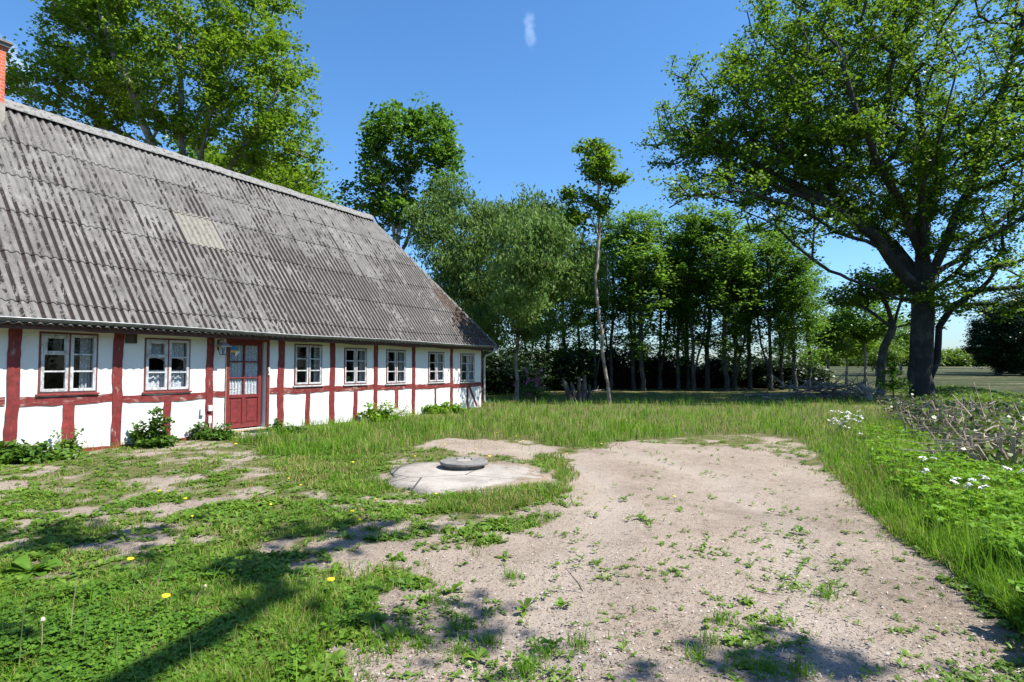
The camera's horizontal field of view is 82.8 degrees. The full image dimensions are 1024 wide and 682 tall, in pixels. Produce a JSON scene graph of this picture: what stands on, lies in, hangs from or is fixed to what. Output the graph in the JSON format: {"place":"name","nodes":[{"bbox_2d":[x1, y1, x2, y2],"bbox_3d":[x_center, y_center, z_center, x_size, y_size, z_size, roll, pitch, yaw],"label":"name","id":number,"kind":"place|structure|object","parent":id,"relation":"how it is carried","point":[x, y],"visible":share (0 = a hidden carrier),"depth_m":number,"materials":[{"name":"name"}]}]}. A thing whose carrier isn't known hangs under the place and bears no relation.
{"place":"outdoors","nodes":[
{"label":"outdoors","id":0,"kind":"place"},
{"bbox_2d":[0,366,1023,681],"bbox_3d":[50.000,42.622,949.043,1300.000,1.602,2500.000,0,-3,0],"label":"ground","id":1,"kind":"structure","parent":0,"point":[794,484],"depth_m":4.80,"materials":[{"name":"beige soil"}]},
{"bbox_2d":[0,439,60,464],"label":"bush","id":2,"kind":"object","parent":1,"relation":"on","point":[12,452],"visible":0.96,"depth_m":8.96,"materials":[{"name":"green plant"}]},
{"bbox_2d":[0,554,62,578],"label":"weed plant","id":3,"kind":"object","parent":1,"relation":"on","point":[23,561],"visible":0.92,"depth_m":4.24,"materials":[{"name":"green plant"}]},
{"bbox_2d":[18,441,83,460],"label":"bush","id":4,"kind":"object","parent":1,"relation":"on","point":[65,453],"visible":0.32,"depth_m":9.29,"materials":[{"name":"green plant"}]},
{"bbox_2d":[50,427,88,451],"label":"bush","id":5,"kind":"object","parent":1,"relation":"on","point":[69,443],"visible":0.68,"depth_m":9.82,"materials":[{"name":"green plant"}]},
{"bbox_2d":[129,406,183,446],"bbox_3d":[-6.729,1.672,10.924,0.996,0.890,0.831,0,-3,0],"label":"bush","id":6,"kind":"object","parent":1,"relation":"on","point":[152,435],"visible":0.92,"depth_m":10.84,"materials":[{"name":"green plant"}]},
{"bbox_2d":[2,0,337,191],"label":"maple tree","id":7,"kind":"object","parent":1,"relation":"on","point":[127,92],"visible":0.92,"depth_m":25.94,"materials":[{"name":"green plant"}]},
{"bbox_2d":[0,554,371,681],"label":"clover","id":8,"kind":"object","parent":1,"relation":"on","point":[57,668],"visible":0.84,"depth_m":3.05,"materials":[{"name":"green plant"}]},
{"bbox_2d":[185,421,238,441],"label":"bush","id":9,"kind":"object","parent":1,"relation":"on","point":[209,433],"visible":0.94,"depth_m":11.86,"materials":[{"name":"green plant"}]},
{"bbox_2d":[134,130,345,205],"bbox_3d":[-17.289,-5.001,36.556,14.311,16.350,9.373,0,-3,0],"label":"lime tree","id":10,"kind":"object","parent":1,"relation":"on","point":[213,156],"visible":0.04,"depth_m":35.42,"materials":[{"name":"green plant"}]},
{"bbox_2d":[0,38,497,451],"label":"farmhouse","id":11,"kind":"object","parent":1,"relation":"on","point":[138,279],"visible":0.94,"depth_m":12.85,"materials":[{"name":"white paint"}]},
{"bbox_2d":[35,332,99,395],"bbox_3d":[-7.768,0.401,10.138,0.222,1.083,0.950,-1,-3,30],"label":"window","id":12,"kind":"structure","parent":11,"relation":"in","point":[85,354],"depth_m":10.12,"materials":[{"name":"paint"}]},
{"bbox_2d":[142,338,191,393],"bbox_3d":[-6.912,0.495,11.600,0.202,1.083,0.965,-1,-3,30],"label":"window","id":13,"kind":"structure","parent":11,"relation":"in","point":[167,380],"depth_m":11.56,"materials":[{"name":"paint"}]},
{"bbox_2d":[224,338,269,431],"bbox_3d":[-6.041,1.006,13.150,0.280,2.250,1.111,-1,-3,30],"label":"door","id":14,"kind":"structure","parent":11,"relation":"in","point":[243,367],"depth_m":13.18,"materials":[{"name":"red wood"}]},
{"bbox_2d":[293,344,323,386],"bbox_3d":[-5.181,0.616,14.632,0.228,1.068,0.930,-1,-3,30],"label":"window","id":15,"kind":"structure","parent":11,"relation":"in","point":[308,358],"depth_m":14.61,"materials":[{"name":"paint"}]},
{"bbox_2d":[343,348,367,385],"bbox_3d":[-4.373,0.711,16.033,0.230,1.033,0.920,-1,-3,30],"label":"window","id":16,"kind":"structure","parent":11,"relation":"in","point":[355,360],"depth_m":16.02,"materials":[{"name":"paint"}]},
{"bbox_2d":[385,349,406,384],"bbox_3d":[-3.540,0.792,17.471,0.223,1.048,0.935,-1,-3,30],"label":"window","id":17,"kind":"structure","parent":11,"relation":"in","point":[395,361],"depth_m":17.45,"materials":[{"name":"paint"}]},
{"bbox_2d":[427,352,445,383],"bbox_3d":[-2.554,0.878,19.179,0.223,1.036,0.925,-1,-3,30],"label":"window","id":18,"kind":"structure","parent":11,"relation":"in","point":[436,362],"depth_m":19.16,"materials":[{"name":"paint"}]},
{"bbox_2d":[460,353,474,382],"bbox_3d":[-1.647,0.972,20.752,0.223,1.038,0.960,-1,-3,30],"label":"window","id":19,"kind":"structure","parent":11,"relation":"in","point":[467,363],"depth_m":20.75,"materials":[{"name":"paint"}]},
{"bbox_2d":[265,418,308,432],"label":"bush","id":20,"kind":"object","parent":1,"relation":"on","point":[290,428],"visible":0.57,"depth_m":13.04,"materials":[{"name":"green plant"}]},
{"bbox_2d":[357,400,398,421],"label":"bush","id":21,"kind":"object","parent":1,"relation":"on","point":[377,413],"visible":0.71,"depth_m":15.97,"materials":[{"name":"green plant"}]},
{"bbox_2d":[327,91,473,249],"bbox_3d":[-6.322,-5.445,33.132,8.322,16.902,6.190,0,-3,0],"label":"maple tree","id":22,"kind":"object","parent":1,"relation":"on","point":[385,128],"visible":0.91,"depth_m":32.58,"materials":[{"name":"green plant"}]},
{"bbox_2d":[403,630,448,656],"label":"grass tuft","id":23,"kind":"object","parent":1,"relation":"on","point":[414,645],"visible":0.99,"depth_m":3.07,"materials":[{"name":"green plant"}]},
{"bbox_2d":[421,399,466,413],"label":"bush","id":24,"kind":"object","parent":1,"relation":"on","point":[436,408],"visible":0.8,"depth_m":18.48,"materials":[{"name":"green plant"}]},
{"bbox_2d":[394,170,520,359],"bbox_3d":[-2.277,-2.689,26.707,6.937,10.843,5.325,-1,-3,27],"label":"willow leaved tree","id":25,"kind":"object","parent":1,"relation":"on","point":[456,280],"visible":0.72,"depth_m":26.12,"materials":[{"name":"green plant"}]},
{"bbox_2d":[441,608,474,634],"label":"grass tuft","id":26,"kind":"object","parent":1,"relation":"on","point":[461,626],"visible":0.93,"depth_m":3.31,"materials":[{"name":"green plant"}]},
{"bbox_2d":[439,630,480,659],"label":"grass tuft","id":27,"kind":"object","parent":1,"relation":"on","point":[459,648],"visible":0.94,"depth_m":3.05,"materials":[{"name":"green plant"}]},
{"bbox_2d":[387,462,558,494],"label":"concrete slab","id":28,"kind":"structure","parent":1,"relation":"on","point":[437,477],"depth_m":7.64,"materials":[{"name":"beige concrete"}]},
{"bbox_2d":[440,457,487,469],"bbox_3d":[-0.695,1.768,8.373,0.690,0.147,0.692,0,-3,0],"label":"well cover","id":29,"kind":"object","parent":28,"relation":"on","point":[463,463],"visible":0.99,"depth_m":8.19,"materials":[{"name":"concrete"}]},
{"bbox_2d":[465,624,502,650],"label":"grass tuft","id":30,"kind":"object","parent":1,"relation":"on","point":[490,640],"visible":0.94,"depth_m":3.16,"materials":[{"name":"green plant"}]},
{"bbox_2d":[482,349,515,395],"bbox_3d":[-1.830,1.839,30.993,4.557,3.117,3.805,0,-3,-1],"label":"understorey bush","id":31,"kind":"object","parent":1,"relation":"on","point":[496,377],"visible":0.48,"depth_m":30.43,"materials":[{"name":"green plant"}]},
{"bbox_2d":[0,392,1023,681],"bbox_3d":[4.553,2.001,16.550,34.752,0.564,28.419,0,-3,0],"label":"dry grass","id":32,"kind":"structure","parent":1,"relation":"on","point":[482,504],"depth_m":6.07,"materials":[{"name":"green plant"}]},
{"bbox_2d":[0,402,1023,681],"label":"tall grass","id":33,"kind":"structure","parent":1,"relation":"on","point":[1004,564],"depth_m":4.71,"materials":[{"name":"green plant"}]},
{"bbox_2d":[0,439,1023,681],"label":"weeds","id":34,"kind":"object","parent":1,"relation":"on","point":[317,669],"visible":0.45,"depth_m":4.63,"materials":[{"name":"green plant"}]},
{"bbox_2d":[483,354,553,393],"bbox_3d":[-0.567,2.163,32.913,6.050,2.915,3.716,-1,-3,23],"label":"understorey bush","id":35,"kind":"object","parent":1,"relation":"on","point":[530,366],"visible":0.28,"depth_m":32.07,"materials":[{"name":"green plant"}]},
{"bbox_2d":[503,651,545,681],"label":"grass tuft","id":36,"kind":"object","parent":1,"relation":"on","point":[521,665],"visible":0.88,"depth_m":2.86,"materials":[{"name":"green plant"}]},
{"bbox_2d":[495,345,562,390],"bbox_3d":[0.818,1.940,35.994,5.202,3.558,4.343,1,-3,-17],"label":"understorey bush","id":37,"kind":"object","parent":1,"relation":"on","point":[536,354],"visible":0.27,"depth_m":35.50,"materials":[{"name":"green plant"}]},
{"bbox_2d":[508,368,554,397],"bbox_3d":[1.040,2.105,28.430,2.457,1.614,1.563,0,-3,0],"label":"rhododendron","id":38,"kind":"object","parent":1,"relation":"on","point":[535,391],"visible":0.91,"depth_m":28.21,"materials":[{"name":"green plant"}]},
{"bbox_2d":[525,633,567,666],"bbox_3d":[0.189,1.607,3.059,0.241,0.092,0.246,0,-3,0],"label":"grass tuft","id":39,"kind":"object","parent":1,"relation":"on","point":[546,652],"visible":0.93,"depth_m":3.04,"materials":[{"name":"green plant"}]},
{"bbox_2d":[525,290,575,389],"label":"tree","id":40,"kind":"object","parent":1,"relation":"on","point":[548,343],"visible":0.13,"depth_m":36.64,"materials":[{"name":"green plant"}]},
{"bbox_2d":[478,182,622,399],"bbox_3d":[1.808,-2.102,23.921,6.611,9.468,9.918,0,-3,0],"label":"willow leaved tree","id":41,"kind":"object","parent":1,"relation":"on","point":[535,261],"visible":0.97,"depth_m":22.54,"materials":[{"name":"green plant"}]},
{"bbox_2d":[535,349,600,390],"bbox_3d":[3.374,2.086,36.989,4.667,3.192,3.896,-1,-3,25],"label":"understorey bush","id":42,"kind":"object","parent":1,"relation":"on","point":[575,365],"visible":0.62,"depth_m":36.14,"materials":[{"name":"green plant"}]},
{"bbox_2d":[542,278,593,358],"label":"tree","id":43,"kind":"object","parent":1,"relation":"on","point":[575,318],"visible":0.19,"depth_m":39.67,"materials":[{"name":"green plant"}]},
{"bbox_2d":[562,375,590,401],"bbox_3d":[2.749,2.092,24.810,1.253,1.265,0.319,0,-3,0],"label":"split stump","id":44,"kind":"object","parent":1,"relation":"on","point":[582,394],"visible":0.82,"depth_m":24.73,"materials":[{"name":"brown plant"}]},
{"bbox_2d":[562,624,599,654],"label":"grass tuft","id":45,"kind":"object","parent":1,"relation":"on","point":[579,641],"visible":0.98,"depth_m":3.10,"materials":[{"name":"green plant"}]},
{"bbox_2d":[551,344,614,388],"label":"understorey bush","id":46,"kind":"object","parent":1,"relation":"on","point":[600,373],"visible":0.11,"depth_m":40.05,"materials":[{"name":"green plant"}]},
{"bbox_2d":[568,242,623,389],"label":"tree","id":47,"kind":"object","parent":1,"relation":"on","point":[593,315],"visible":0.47,"depth_m":36.83,"materials":[{"name":"green plant"}]},
{"bbox_2d":[557,137,639,403],"bbox_3d":[3.395,-2.933,23.837,3.596,11.067,2.236,0,-3,0],"label":"slim tree","id":48,"kind":"object","parent":1,"relation":"on","point":[601,166],"visible":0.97,"depth_m":23.77,"materials":[{"name":"green plant"}]},
{"bbox_2d":[584,211,647,389],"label":"tree","id":49,"kind":"object","parent":1,"relation":"on","point":[612,329],"visible":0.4,"depth_m":37.76,"materials":[{"name":"green plant"}]},
{"bbox_2d":[597,345,658,387],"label":"understorey bush","id":50,"kind":"object","parent":1,"relation":"on","point":[623,379],"visible":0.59,"depth_m":40.12,"materials":[{"name":"green plant"}]},
{"bbox_2d":[602,209,667,389],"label":"tree","id":51,"kind":"object","parent":1,"relation":"on","point":[633,381],"visible":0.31,"depth_m":37.37,"materials":[{"name":"green plant"}]},
{"bbox_2d":[601,203,681,390],"bbox_3d":[8.158,-2.652,36.195,5.072,11.791,4.914,-1,-3,30],"label":"tree","id":52,"kind":"object","parent":1,"relation":"on","point":[640,246],"visible":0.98,"depth_m":35.84,"materials":[{"name":"green plant"}]},
{"bbox_2d":[634,205,686,388],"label":"tree","id":53,"kind":"object","parent":1,"relation":"on","point":[659,354],"visible":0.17,"depth_m":38.85,"materials":[{"name":"green plant"}]},
{"bbox_2d":[647,229,704,389],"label":"tree","id":54,"kind":"object","parent":1,"relation":"on","point":[680,317],"visible":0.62,"depth_m":36.77,"materials":[{"name":"green plant"}]},
{"bbox_2d":[648,352,704,388],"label":"understorey bush","id":55,"kind":"object","parent":1,"relation":"on","point":[671,379],"visible":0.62,"depth_m":40.28,"materials":[{"name":"green plant"}]},
{"bbox_2d":[656,221,705,388],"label":"tree","id":56,"kind":"object","parent":1,"relation":"on","point":[687,350],"visible":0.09,"depth_m":39.87,"materials":[{"name":"green plant"}]},
{"bbox_2d":[658,200,733,390],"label":"tree","id":57,"kind":"object","parent":1,"relation":"on","point":[692,220],"visible":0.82,"depth_m":36.31,"materials":[{"name":"green plant"}]},
{"bbox_2d":[676,636,715,663],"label":"grass tuft","id":58,"kind":"object","parent":1,"relation":"on","point":[694,652],"visible":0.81,"depth_m":2.97,"materials":[{"name":"green plant"}]},
{"bbox_2d":[669,212,745,389],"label":"tree","id":59,"kind":"object","parent":1,"relation":"on","point":[707,375],"visible":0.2,"depth_m":37.74,"materials":[{"name":"green plant"}]},
{"bbox_2d":[691,628,730,649],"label":"grass tuft","id":60,"kind":"object","parent":1,"relation":"on","point":[712,637],"visible":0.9,"depth_m":3.13,"materials":[{"name":"green plant"}]},
{"bbox_2d":[703,605,738,626],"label":"grass tuft","id":61,"kind":"object","parent":1,"relation":"on","point":[717,618],"visible":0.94,"depth_m":3.39,"materials":[{"name":"green plant"}]},
{"bbox_2d":[682,202,766,390],"bbox_3d":[13.325,-2.738,36.205,5.041,11.934,4.884,-1,-3,21],"label":"tree","id":62,"kind":"object","parent":1,"relation":"on","point":[739,252],"visible":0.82,"depth_m":35.78,"materials":[{"name":"green plant"}]},
{"bbox_2d":[697,356,751,387],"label":"understorey bush","id":63,"kind":"object","parent":1,"relation":"on","point":[716,364],"visible":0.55,"depth_m":40.34,"materials":[{"name":"green plant"}]},
{"bbox_2d":[711,218,767,389],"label":"tree","id":64,"kind":"object","parent":1,"relation":"on","point":[735,372],"visible":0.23,"depth_m":37.27,"materials":[{"name":"green plant"}]},
{"bbox_2d":[722,647,765,671],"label":"grass tuft","id":65,"kind":"object","parent":1,"relation":"on","point":[743,661],"visible":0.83,"depth_m":2.88,"materials":[{"name":"green plant"}]},
{"bbox_2d":[710,219,779,388],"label":"tree","id":66,"kind":"object","parent":1,"relation":"on","point":[749,356],"visible":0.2,"depth_m":38.81,"materials":[{"name":"green plant"}]},
{"bbox_2d":[727,354,778,387],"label":"understorey bush","id":67,"kind":"object","parent":1,"relation":"on","point":[753,376],"visible":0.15,"depth_m":41.00,"materials":[{"name":"green plant"}]},
{"bbox_2d":[730,229,803,390],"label":"tree","id":68,"kind":"object","parent":1,"relation":"on","point":[768,251],"visible":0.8,"depth_m":35.95,"materials":[{"name":"green plant"}]},
{"bbox_2d":[745,356,790,387],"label":"understorey bush","id":69,"kind":"object","parent":1,"relation":"on","point":[763,369],"visible":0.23,"depth_m":40.15,"materials":[{"name":"green plant"}]},
{"bbox_2d":[751,653,796,681],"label":"grass tuft","id":70,"kind":"object","parent":1,"relation":"on","point":[774,666],"visible":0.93,"depth_m":2.80,"materials":[{"name":"green plant"}]},
{"bbox_2d":[747,212,817,389],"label":"tree","id":71,"kind":"object","parent":1,"relation":"on","point":[782,346],"visible":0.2,"depth_m":37.83,"materials":[{"name":"green plant"}]},
{"bbox_2d":[753,240,830,390],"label":"tree","id":72,"kind":"object","parent":1,"relation":"on","point":[799,266],"visible":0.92,"depth_m":34.91,"materials":[{"name":"green plant"}]},
{"bbox_2d":[752,359,838,388],"bbox_3d":[19.496,2.538,39.909,5.593,2.695,3.435,0,-3,5],"label":"understorey bush","id":73,"kind":"object","parent":1,"relation":"on","point":[801,371],"visible":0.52,"depth_m":39.29,"materials":[{"name":"green plant"}]},
{"bbox_2d":[780,260,840,389],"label":"tree","id":74,"kind":"object","parent":1,"relation":"on","point":[809,356],"visible":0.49,"depth_m":36.81,"materials":[{"name":"green plant"}]},
{"bbox_2d":[789,653,832,681],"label":"grass tuft","id":75,"kind":"object","parent":1,"relation":"on","point":[804,672],"visible":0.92,"depth_m":2.83,"materials":[{"name":"green plant"}]},
{"bbox_2d":[798,350,850,365],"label":"hedge bush","id":76,"kind":"object","parent":1,"relation":"on","point":[835,361],"visible":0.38,"depth_m":144.62,"materials":[{"name":"green plant"}]},
{"bbox_2d":[629,0,1023,399],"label":"oak tree","id":77,"kind":"object","parent":1,"relation":"on","point":[808,136],"visible":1,"depth_m":24.68,"materials":[{"name":"green plant"}]},
{"bbox_2d":[810,581,844,602],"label":"grass tuft","id":78,"kind":"object","parent":1,"relation":"on","point":[824,595],"visible":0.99,"depth_m":3.81,"materials":[{"name":"green plant"}]},
{"bbox_2d":[801,305,858,382],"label":"young tree","id":79,"kind":"object","parent":1,"relation":"on","point":[839,345],"visible":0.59,"depth_m":43.63,"materials":[{"name":"green plant"}]},
{"bbox_2d":[768,364,910,399],"bbox_3d":[15.394,2.476,27.574,7.091,2.745,3.997,0,-3,0],"label":"brush pile","id":80,"kind":"object","parent":1,"relation":"on","point":[834,391],"visible":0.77,"depth_m":27.22,"materials":[{"name":"brown wood"}]},
{"bbox_2d":[827,317,881,383],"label":"young tree","id":81,"kind":"object","parent":1,"relation":"on","point":[851,352],"visible":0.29,"depth_m":47.37,"materials":[{"name":"green plant"}]},
{"bbox_2d":[823,294,906,386],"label":"young tree","id":82,"kind":"object","parent":1,"relation":"on","point":[868,330],"visible":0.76,"depth_m":41.55,"materials":[{"name":"green plant"}]},
{"bbox_2d":[848,338,908,375],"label":"young tree","id":83,"kind":"object","parent":1,"relation":"on","point":[892,354],"visible":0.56,"depth_m":68.83,"materials":[{"name":"green plant"}]},
{"bbox_2d":[816,258,950,394],"bbox_3d":[19.791,-0.701,30.960,6.686,7.322,3.978,0,-3,0],"label":"crooked tree","id":84,"kind":"object","parent":1,"relation":"on","point":[883,280],"visible":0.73,"depth_m":30.83,"materials":[{"name":"green plant"}]},
{"bbox_2d":[874,362,912,402],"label":"spruce sapling","id":85,"kind":"object","parent":1,"relation":"on","point":[891,369],"visible":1,"depth_m":23.38,"materials":[{"name":"green plant"}]},
{"bbox_2d":[881,318,910,371],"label":"young tree","id":86,"kind":"object","parent":1,"relation":"on","point":[904,336],"visible":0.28,"depth_m":74.45,"materials":[{"name":"green plant"}]},
{"bbox_2d":[870,384,950,413],"bbox_3d":[12.840,1.950,18.531,2.186,1.133,2.471,-1,-3,25],"label":"cut hedge stump","id":87,"kind":"object","parent":1,"relation":"on","point":[892,404],"visible":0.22,"depth_m":18.71,"materials":[{"name":"brown plant"}]},
{"bbox_2d":[873,393,975,419],"bbox_3d":[11.806,2.102,16.460,2.606,1.350,2.030,0,-3,0],"label":"cut hedge stump","id":88,"kind":"object","parent":1,"relation":"on","point":[897,407],"visible":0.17,"depth_m":16.35,"materials":[{"name":"brown wood"}]},
{"bbox_2d":[843,423,1023,631],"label":"ground elder","id":89,"kind":"object","parent":1,"relation":"on","point":[945,472],"visible":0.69,"depth_m":6.01,"materials":[{"name":"green plant"}]},
{"bbox_2d":[878,392,1004,437],"bbox_3d":[9.339,1.601,12.159,2.732,1.096,1.912,1,-3,-20],"label":"cut hedge stump","id":90,"kind":"object","parent":1,"relation":"on","point":[921,422],"visible":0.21,"depth_m":12.26,"materials":[{"name":"brown wood"}]},
{"bbox_2d":[890,396,993,422],"bbox_3d":[11.082,1.815,15.068,2.633,0.842,2.101,2,-3,-38],"label":"cut hedge stump","id":91,"kind":"object","parent":1,"relation":"on","point":[925,405],"visible":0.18,"depth_m":15.07,"materials":[{"name":"brown wood"}]},
{"bbox_2d":[888,395,1021,423],"bbox_3d":[10.543,1.918,13.530,2.511,1.267,2.307,0,-3,0],"label":"cut hedge stump","id":92,"kind":"object","parent":1,"relation":"on","point":[934,404],"visible":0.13,"depth_m":13.74,"materials":[{"name":"brown wood"}]},
{"bbox_2d":[886,384,1023,454],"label":"field margin weeds","id":93,"kind":"object","parent":1,"relation":"on","point":[984,394],"visible":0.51,"depth_m":21.81,"materials":[{"name":"green plant"}]},
{"bbox_2d":[893,394,1023,442],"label":"cut hedge stump","id":94,"kind":"object","parent":1,"relation":"on","point":[963,421],"visible":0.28,"depth_m":10.92,"materials":[{"name":"brown wood"}]},
{"bbox_2d":[941,349,975,365],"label":"hedge bush","id":95,"kind":"object","parent":1,"relation":"on","point":[957,358],"visible":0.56,"depth_m":147.33,"materials":[{"name":"green plant"}]},
{"bbox_2d":[898,408,1023,461],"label":"cut hedge stump","id":96,"kind":"object","parent":1,"relation":"on","point":[988,430],"visible":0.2,"depth_m":8.70,"materials":[{"name":"brown wood"}]},
{"bbox_2d":[900,419,1023,477],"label":"cut hedge stump","id":97,"kind":"object","parent":1,"relation":"on","point":[977,453],"visible":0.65,"depth_m":7.69,"materials":[{"name":"brown wood"}]},
{"bbox_2d":[906,383,1023,449],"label":"cut hedge stump","id":98,"kind":"object","parent":1,"relation":"on","point":[961,428],"visible":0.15,"depth_m":9.77,"materials":[{"name":"brown wood"}]},
{"bbox_2d":[917,387,1016,433],"bbox_3d":[9.767,1.543,12.228,2.114,1.288,1.905,2,-3,-37],"label":"cut hedge stump","id":99,"kind":"object","parent":1,"relation":"on","point":[956,412],"visible":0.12,"depth_m":12.15,"materials":[{"name":"brown wood"}]},
{"bbox_2d":[942,393,1023,416],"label":"cut hedge stump","id":100,"kind":"object","parent":1,"relation":"on","point":[989,403],"visible":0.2,"depth_m":13.06,"materials":[{"name":"brown plant"}]},
{"bbox_2d":[948,396,1023,427],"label":"cut hedge stump","id":101,"kind":"object","parent":1,"relation":"on","point":[999,413],"visible":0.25,"depth_m":11.37,"materials":[{"name":"brown wood"}]},
{"bbox_2d":[949,414,1023,455],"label":"cut hedge stump","id":102,"kind":"object","parent":1,"relation":"on","point":[1005,433],"visible":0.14,"depth_m":9.17,"materials":[{"name":"brown wood"}]},
{"bbox_2d":[957,298,1023,374],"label":"field tree","id":103,"kind":"object","parent":1,"relation":"on","point":[983,353],"visible":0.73,"depth_m":71.49,"materials":[{"name":"green plant"}]},
{"bbox_2d":[982,289,1023,375],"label":"field tree","id":104,"kind":"object","parent":1,"relation":"on","point":[1011,338],"visible":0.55,"depth_m":69.71,"materials":[{"name":"green plant"}]},
{"bbox_2d":[0,391,1023,681],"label":"grass","id":105,"kind":"structure","parent":0,"point":[326,445],"depth_m":6.72,"materials":[{"name":"green plant"}]},
{"bbox_2d":[0,0,1023,365],"label":"sky","id":106,"kind":"structure","parent":0,"point":[524,80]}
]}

